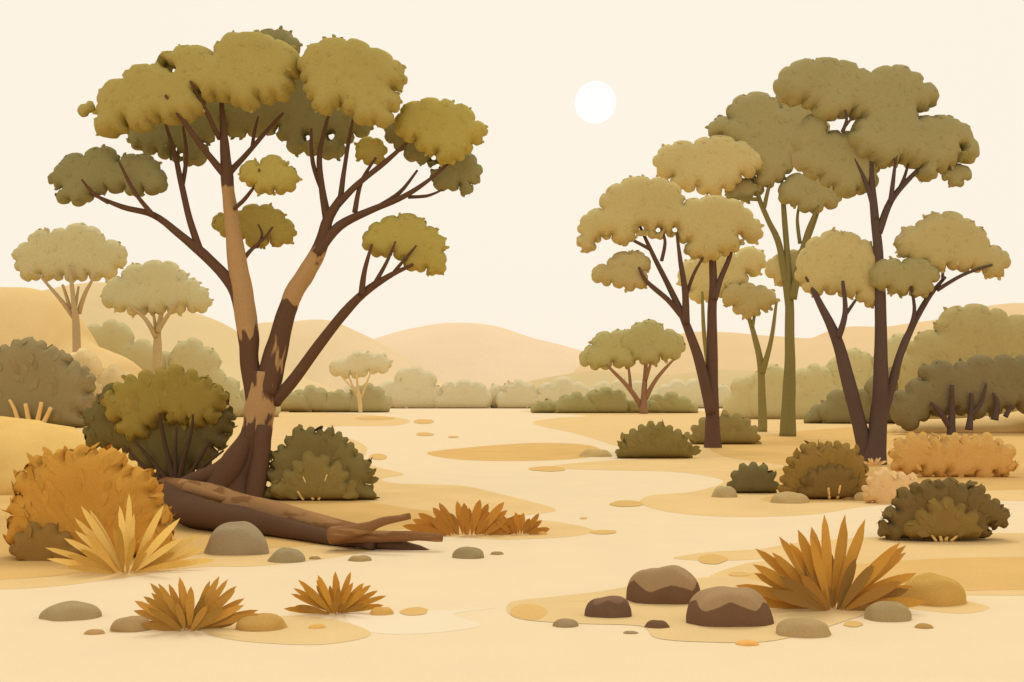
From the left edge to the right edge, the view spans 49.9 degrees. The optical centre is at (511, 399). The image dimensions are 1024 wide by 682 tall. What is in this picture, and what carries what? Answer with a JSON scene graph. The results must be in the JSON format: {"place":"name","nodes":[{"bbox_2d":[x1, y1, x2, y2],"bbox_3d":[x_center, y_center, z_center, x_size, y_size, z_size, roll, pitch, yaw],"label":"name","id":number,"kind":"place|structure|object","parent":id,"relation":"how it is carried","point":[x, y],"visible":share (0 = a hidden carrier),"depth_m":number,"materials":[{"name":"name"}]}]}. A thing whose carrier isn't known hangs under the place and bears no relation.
{"place":"outdoors","nodes":[
{"label":"outdoors","id":0,"kind":"place"},
{"bbox_2d":[0,287,141,378],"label":"hill","id":1,"kind":"structure","parent":0,"point":[35,314],"depth_m":163.62,"materials":[{"name":"beige sand"}]},
{"bbox_2d":[42,282,335,391],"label":"hill","id":2,"kind":"structure","parent":0,"point":[220,338],"depth_m":784.66,"materials":[{"name":"beige sand"}]},
{"bbox_2d":[258,319,443,389],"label":"hill","id":3,"kind":"structure","parent":0,"point":[344,341],"depth_m":920.54,"materials":[{"name":"beige sand"}]},
{"bbox_2d":[374,323,581,389],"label":"hill","id":4,"kind":"structure","parent":0,"point":[486,355],"depth_m":1105.39,"materials":[{"name":"beige sand"}]},
{"bbox_2d":[0,408,1023,681],"bbox_3d":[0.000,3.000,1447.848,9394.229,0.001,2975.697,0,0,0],"label":"ground","id":5,"kind":"structure","parent":0,"point":[500,644],"depth_m":15.80,"materials":[{"name":"beige sand"}]},
{"bbox_2d":[0,337,96,427],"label":"shrub","id":6,"kind":"object","parent":5,"relation":"on","point":[40,380],"visible":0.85,"depth_m":116.45,"materials":[{"name":"green plant"}]},
{"bbox_2d":[11,223,127,351],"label":"distant tree","id":7,"kind":"object","parent":5,"relation":"on","point":[71,254],"visible":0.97,"depth_m":148.96,"materials":[{"name":"green plant"}]},
{"bbox_2d":[39,601,101,620],"bbox_3d":[-6.091,2.897,15.160,0.821,0.225,0.548,0,0,0],"label":"rock","id":8,"kind":"object","parent":5,"relation":"on","point":[70,611],"visible":1,"depth_m":15.01,"materials":[{"name":"stone"}]},
{"bbox_2d":[0,416,155,494],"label":"soil mound","id":9,"kind":"object","parent":5,"relation":"on","point":[20,438],"visible":0.23,"depth_m":36.24,"materials":[{"name":"beige sand"}]},
{"bbox_2d":[84,629,104,634],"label":"rock","id":10,"kind":"object","parent":5,"relation":"on","point":[94,632],"visible":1,"depth_m":14.06,"materials":[{"name":"stone"}]},
{"bbox_2d":[70,348,130,401],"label":"distant bushes","id":11,"kind":"object","parent":5,"relation":"on","point":[112,373],"visible":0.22,"depth_m":124.44,"materials":[{"name":"green plant"}]},
{"bbox_2d":[110,616,151,631],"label":"rock","id":12,"kind":"object","parent":5,"relation":"on","point":[129,624],"visible":0.95,"depth_m":14.23,"materials":[{"name":"stone"}]},
{"bbox_2d":[100,260,213,374],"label":"distant tree","id":13,"kind":"object","parent":5,"relation":"on","point":[154,287],"visible":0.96,"depth_m":128.98,"materials":[{"name":"green plant"}]},
{"bbox_2d":[82,364,237,479],"bbox_3d":[-11.097,0.792,34.563,4.856,3.815,1.508,0,0,0],"label":"shrub","id":14,"kind":"object","parent":5,"relation":"on","point":[174,420],"visible":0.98,"depth_m":33.98,"materials":[{"name":"green plant"}]},
{"bbox_2d":[87,319,280,416],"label":"distant bushes","id":15,"kind":"object","parent":5,"relation":"on","point":[114,336],"visible":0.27,"depth_m":188.57,"materials":[{"name":"green plant"}]},
{"bbox_2d":[134,577,258,631],"bbox_3d":[-4.220,2.664,14.363,1.819,0.681,0.631,0,0,0],"label":"grass tuft","id":16,"kind":"object","parent":5,"relation":"on","point":[163,610],"visible":0.99,"depth_m":14.27,"materials":[{"name":"orange plant"}]},
{"bbox_2d":[47,25,487,497],"bbox_3d":[-7.333,-3.995,33.464,13.272,14.946,4.184,0,0,0],"label":"gum tree","id":17,"kind":"object","parent":5,"relation":"on","point":[260,85],"visible":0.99,"depth_m":32.77,"materials":[{"name":"green plant"}]},
{"bbox_2d":[152,476,442,549],"bbox_3d":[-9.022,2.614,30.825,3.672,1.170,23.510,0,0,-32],"label":"fallen log","id":18,"kind":"object","parent":5,"relation":"on","point":[200,505],"visible":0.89,"depth_m":24.11,"materials":[{"name":"brown wood"}]},
{"bbox_2d":[285,572,384,614],"bbox_3d":[-2.465,2.710,15.424,1.409,0.579,0.436,0,0,0],"label":"grass tuft","id":19,"kind":"object","parent":5,"relation":"on","point":[335,599],"visible":1,"depth_m":15.39,"materials":[{"name":"orange plant"}]},
{"bbox_2d":[280,383,391,411],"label":"distant bushes","id":20,"kind":"object","parent":5,"relation":"on","point":[310,398],"visible":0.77,"depth_m":258.74,"materials":[{"name":"green plant"}]},
{"bbox_2d":[348,555,371,561],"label":"rock","id":21,"kind":"object","parent":5,"relation":"on","point":[362,558],"visible":1,"depth_m":20.43,"materials":[{"name":"stone"}]},
{"bbox_2d":[329,350,392,412],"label":"distant tree","id":22,"kind":"object","parent":5,"relation":"on","point":[356,364],"visible":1,"depth_m":248.74,"materials":[{"name":"beige plant"}]},
{"bbox_2d":[452,547,483,558],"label":"rock","id":23,"kind":"object","parent":5,"relation":"on","point":[468,553],"visible":1,"depth_m":20.78,"materials":[{"name":"stone"}]},
{"bbox_2d":[490,551,502,554],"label":"rock","id":24,"kind":"object","parent":5,"relation":"on","point":[496,553],"visible":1,"depth_m":21.28,"materials":[{"name":"stone"}]},
{"bbox_2d":[0,411,1023,644],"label":"soil patches","id":25,"kind":"object","parent":5,"relation":"on","point":[993,564],"visible":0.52,"depth_m":24.59,"materials":[{"name":"beige sand"}]},
{"bbox_2d":[0,442,174,560],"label":"golden shrub","id":26,"kind":"object","parent":25,"relation":"on","point":[58,488],"visible":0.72,"depth_m":20.65,"materials":[{"name":"orange plant"}]},
{"bbox_2d":[47,494,213,573],"bbox_3d":[-6.671,2.332,19.164,2.876,1.339,0.948,0,0,0],"label":"yellow grass tuft","id":27,"kind":"object","parent":25,"relation":"on","point":[103,555],"visible":1,"depth_m":19.02,"materials":[{"name":"yellow plant"}]},
{"bbox_2d":[204,521,268,554],"bbox_3d":[-5.386,2.697,21.536,1.306,0.627,0.741,0,0,0],"label":"rock","id":28,"kind":"object","parent":25,"relation":"on","point":[239,538],"visible":1,"depth_m":21.25,"materials":[{"name":"stone"}]},
{"bbox_2d":[235,613,286,631],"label":"rock","id":29,"kind":"object","parent":25,"relation":"on","point":[261,622],"visible":1,"depth_m":14.31,"materials":[{"name":"stone"}]},
{"bbox_2d":[268,547,304,562],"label":"rock","id":30,"kind":"object","parent":25,"relation":"on","point":[286,555],"visible":1,"depth_m":20.27,"materials":[{"name":"stone"}]},
{"bbox_2d":[309,556,320,559],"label":"rock","id":31,"kind":"object","parent":25,"relation":"on","point":[314,557],"visible":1,"depth_m":20.65,"materials":[{"name":"stone"}]},
{"bbox_2d":[308,624,325,628],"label":"rock","id":32,"kind":"object","parent":25,"relation":"on","point":[317,626],"visible":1,"depth_m":14.43,"materials":[{"name":"stone"}]},
{"bbox_2d":[264,424,379,500],"bbox_3d":[-5.805,1.885,33.022,3.769,2.314,1.324,0,0,0],"label":"shrub","id":33,"kind":"object","parent":25,"relation":"on","point":[311,463],"visible":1,"depth_m":32.63,"materials":[{"name":"green plant"}]},
{"bbox_2d":[370,607,393,615],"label":"rock","id":34,"kind":"object","parent":25,"relation":"on","point":[378,611],"visible":1,"depth_m":15.32,"materials":[{"name":"stone"}]},
{"bbox_2d":[403,500,520,535],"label":"grass tuft","id":35,"kind":"object","parent":25,"relation":"on","point":[479,519],"visible":0.95,"depth_m":24.34,"materials":[{"name":"orange plant"}]},
{"bbox_2d":[496,512,548,534],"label":"grass tuft","id":36,"kind":"object","parent":25,"relation":"on","point":[527,526],"visible":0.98,"depth_m":24.50,"materials":[{"name":"orange plant"}]},
{"bbox_2d":[537,531,546,534],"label":"rock","id":37,"kind":"object","parent":25,"relation":"on","point":[541,533],"visible":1,"depth_m":24.42,"materials":[{"name":"stone"}]},
{"bbox_2d":[584,596,631,617],"bbox_3d":[1.334,2.869,15.288,0.657,0.282,0.408,0,0,0],"label":"rock","id":38,"kind":"object","parent":25,"relation":"on","point":[611,607],"visible":1,"depth_m":15.15,"materials":[{"name":"stone"}]},
{"bbox_2d":[644,620,669,628],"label":"rock","id":39,"kind":"object","parent":25,"relation":"on","point":[659,624],"visible":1,"depth_m":14.44,"materials":[{"name":"stone"}]},
{"bbox_2d":[626,565,700,604],"bbox_3d":[2.272,2.737,16.397,1.128,0.546,0.644,0,0,0],"label":"rock","id":40,"kind":"object","parent":25,"relation":"on","point":[674,584],"visible":0.97,"depth_m":16.16,"materials":[{"name":"stone"}]},
{"bbox_2d":[711,486,737,497],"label":"rock","id":41,"kind":"object","parent":25,"relation":"on","point":[725,491],"visible":1,"depth_m":33.75,"materials":[{"name":"stone"}]},
{"bbox_2d":[686,586,773,626],"bbox_3d":[2.929,2.763,14.827,1.185,0.494,0.692,0,0,0],"label":"rock","id":42,"kind":"object","parent":25,"relation":"on","point":[721,606],"visible":1,"depth_m":14.56,"materials":[{"name":"stone"}]},
{"bbox_2d":[726,462,778,492],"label":"shrub","id":43,"kind":"object","parent":25,"relation":"on","point":[753,477],"visible":0.97,"depth_m":35.13,"materials":[{"name":"green plant"}]},
{"bbox_2d":[770,492,808,503],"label":"rock","id":44,"kind":"object","parent":25,"relation":"on","point":[790,498],"visible":1,"depth_m":31.85,"materials":[{"name":"stone"}]},
{"bbox_2d":[776,617,831,637],"bbox_3d":[3.737,2.897,14.066,0.715,0.225,0.467,0,0,0],"label":"rock","id":45,"kind":"object","parent":25,"relation":"on","point":[799,627],"visible":1,"depth_m":13.91,"materials":[{"name":"stone"}]},
{"bbox_2d":[777,439,868,498],"bbox_3d":[9.573,2.135,33.441,3.023,1.893,1.299,0,0,0],"label":"shrub","id":46,"kind":"object","parent":25,"relation":"on","point":[837,469],"visible":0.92,"depth_m":33.09,"materials":[{"name":"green plant"}]},
{"bbox_2d":[735,515,925,610],"bbox_3d":[4.585,2.333,15.821,2.622,1.369,0.997,0,0,0],"label":"grass tuft","id":47,"kind":"object","parent":25,"relation":"on","point":[819,577],"visible":0.96,"depth_m":15.66,"materials":[{"name":"orange plant"}]},
{"bbox_2d":[854,492,863,500],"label":"rock","id":48,"kind":"object","parent":25,"relation":"on","point":[858,496],"visible":0.45,"depth_m":32.66,"materials":[{"name":"stone"}]},
{"bbox_2d":[864,457,885,465],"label":"grass tuft","id":49,"kind":"object","parent":25,"relation":"on","point":[871,462],"visible":0.96,"depth_m":49.40,"materials":[{"name":"orange plant"}]},
{"bbox_2d":[861,467,920,503],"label":"golden shrub","id":50,"kind":"object","parent":25,"relation":"on","point":[884,484],"visible":0.55,"depth_m":31.76,"materials":[{"name":"beige plant"}]},
{"bbox_2d":[899,572,966,606],"bbox_3d":[6.210,2.791,16.278,1.017,0.439,0.689,0,0,0],"label":"rock","id":51,"kind":"object","parent":25,"relation":"on","point":[933,589],"visible":0.91,"depth_m":16.07,"materials":[{"name":"stone"}]},
{"bbox_2d":[876,476,1010,541],"bbox_3d":[9.236,2.365,23.595,2.920,1.467,1.030,0,0,0],"label":"shrub","id":52,"kind":"object","parent":25,"relation":"on","point":[946,509],"visible":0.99,"depth_m":23.29,"materials":[{"name":"green plant"}]},
{"bbox_2d":[343,365,730,407],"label":"distant bushes","id":53,"kind":"object","parent":5,"relation":"on","point":[414,386],"visible":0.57,"depth_m":377.05,"materials":[{"name":"green plant"}]},
{"bbox_2d":[552,618,578,627],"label":"rock","id":54,"kind":"object","parent":5,"relation":"on","point":[565,623],"visible":1,"depth_m":14.52,"materials":[{"name":"stone"}]},
{"bbox_2d":[579,449,611,456],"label":"rock","id":55,"kind":"object","parent":5,"relation":"on","point":[594,453],"visible":1,"depth_m":57.75,"materials":[{"name":"stone"}]},
{"bbox_2d":[530,387,698,412],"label":"distant bushes","id":56,"kind":"object","parent":5,"relation":"on","point":[605,400],"visible":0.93,"depth_m":243.70,"materials":[{"name":"green plant"}]},
{"bbox_2d":[623,631,637,633],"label":"rock","id":57,"kind":"object","parent":5,"relation":"on","point":[630,632],"visible":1,"depth_m":14.09,"materials":[{"name":"stone"}]},
{"bbox_2d":[579,319,685,413],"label":"distant tree","id":58,"kind":"object","parent":5,"relation":"on","point":[646,342],"visible":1,"depth_m":233.46,"materials":[{"name":"green plant"}]},
{"bbox_2d":[615,420,701,457],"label":"shrub","id":59,"kind":"object","parent":5,"relation":"on","point":[650,439],"visible":1,"depth_m":55.85,"materials":[{"name":"green plant"}]},
{"bbox_2d":[576,174,764,447],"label":"gum tree","id":60,"kind":"object","parent":5,"relation":"on","point":[710,229],"visible":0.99,"depth_m":67.98,"materials":[{"name":"green plant"}]},
{"bbox_2d":[689,409,761,443],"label":"shrub","id":61,"kind":"object","parent":5,"relation":"on","point":[735,428],"visible":0.73,"depth_m":73.47,"materials":[{"name":"green plant"}]},
{"bbox_2d":[676,246,779,431],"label":"gum tree","id":62,"kind":"object","parent":5,"relation":"on","point":[743,296],"visible":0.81,"depth_m":102.62,"materials":[{"name":"green plant"}]},
{"bbox_2d":[735,640,758,645],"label":"rock","id":63,"kind":"object","parent":5,"relation":"on","point":[747,643],"visible":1,"depth_m":13.42,"materials":[{"name":"stone"}]},
{"bbox_2d":[652,91,861,435],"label":"gum tree","id":64,"kind":"object","parent":5,"relation":"on","point":[749,133],"visible":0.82,"depth_m":88.86,"materials":[{"name":"green plant"}]},
{"bbox_2d":[723,333,911,418],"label":"distant bushes","id":65,"kind":"object","parent":5,"relation":"on","point":[816,383],"visible":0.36,"depth_m":169.14,"materials":[{"name":"green plant"}]},
{"bbox_2d":[803,367,899,423],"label":"distant bushes","id":66,"kind":"object","parent":5,"relation":"on","point":[832,408],"visible":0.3,"depth_m":137.05,"materials":[{"name":"green plant"}]},
{"bbox_2d":[864,601,911,621],"bbox_3d":[5.144,2.877,15.064,0.644,0.265,0.452,0,0,0],"label":"rock","id":67,"kind":"object","parent":5,"relation":"on","point":[886,611],"visible":1,"depth_m":14.91,"materials":[{"name":"stone"}]},
{"bbox_2d":[773,57,1010,464],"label":"gum tree","id":68,"kind":"object","parent":5,"relation":"on","point":[883,106],"visible":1,"depth_m":50.57,"materials":[{"name":"green plant"}]},
{"bbox_2d":[914,623,933,628],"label":"rock","id":69,"kind":"object","parent":5,"relation":"on","point":[923,626],"visible":1,"depth_m":14.42,"materials":[{"name":"stone"}]},
{"bbox_2d":[887,429,1018,476],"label":"golden shrub","id":70,"kind":"object","parent":5,"relation":"on","point":[984,454],"visible":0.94,"depth_m":42.37,"materials":[{"name":"orange plant"}]},
{"bbox_2d":[887,411,1023,432],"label":"soil mound","id":71,"kind":"object","parent":5,"relation":"on","point":[1013,422],"visible":0.56,"depth_m":97.68,"materials":[{"name":"beige sand"}]},
{"bbox_2d":[890,354,1023,434],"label":"wattle bush","id":72,"kind":"object","parent":5,"relation":"on","point":[976,387],"visible":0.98,"depth_m":94.08,"materials":[{"name":"green plant"}]},
{"bbox_2d":[897,303,1023,418],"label":"bushes","id":73,"kind":"object","parent":5,"relation":"on","point":[965,333],"visible":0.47,"depth_m":130.28,"materials":[{"name":"green plant"}]},
{"bbox_2d":[0,0,1023,350],"label":"sky","id":74,"kind":"structure","parent":0,"point":[515,262],"materials":[{"name":"beige"}]},
{"bbox_2d":[575,81,615,123],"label":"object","id":75,"kind":"object","parent":74,"relation":"in","point":[595,102],"visible":1,"depth_m":2960.49,"materials":[{"name":"white"}]},
{"bbox_2d":[529,370,755,390],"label":"hill","id":76,"kind":"structure","parent":0,"point":[589,379],"depth_m":526.71,"materials":[{"name":"beige sand"}]},
{"bbox_2d":[573,303,1023,374],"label":"hill","id":77,"kind":"structure","parent":0,"point":[736,351],"depth_m":944.64,"materials":[{"name":"beige sand"}]}
]}

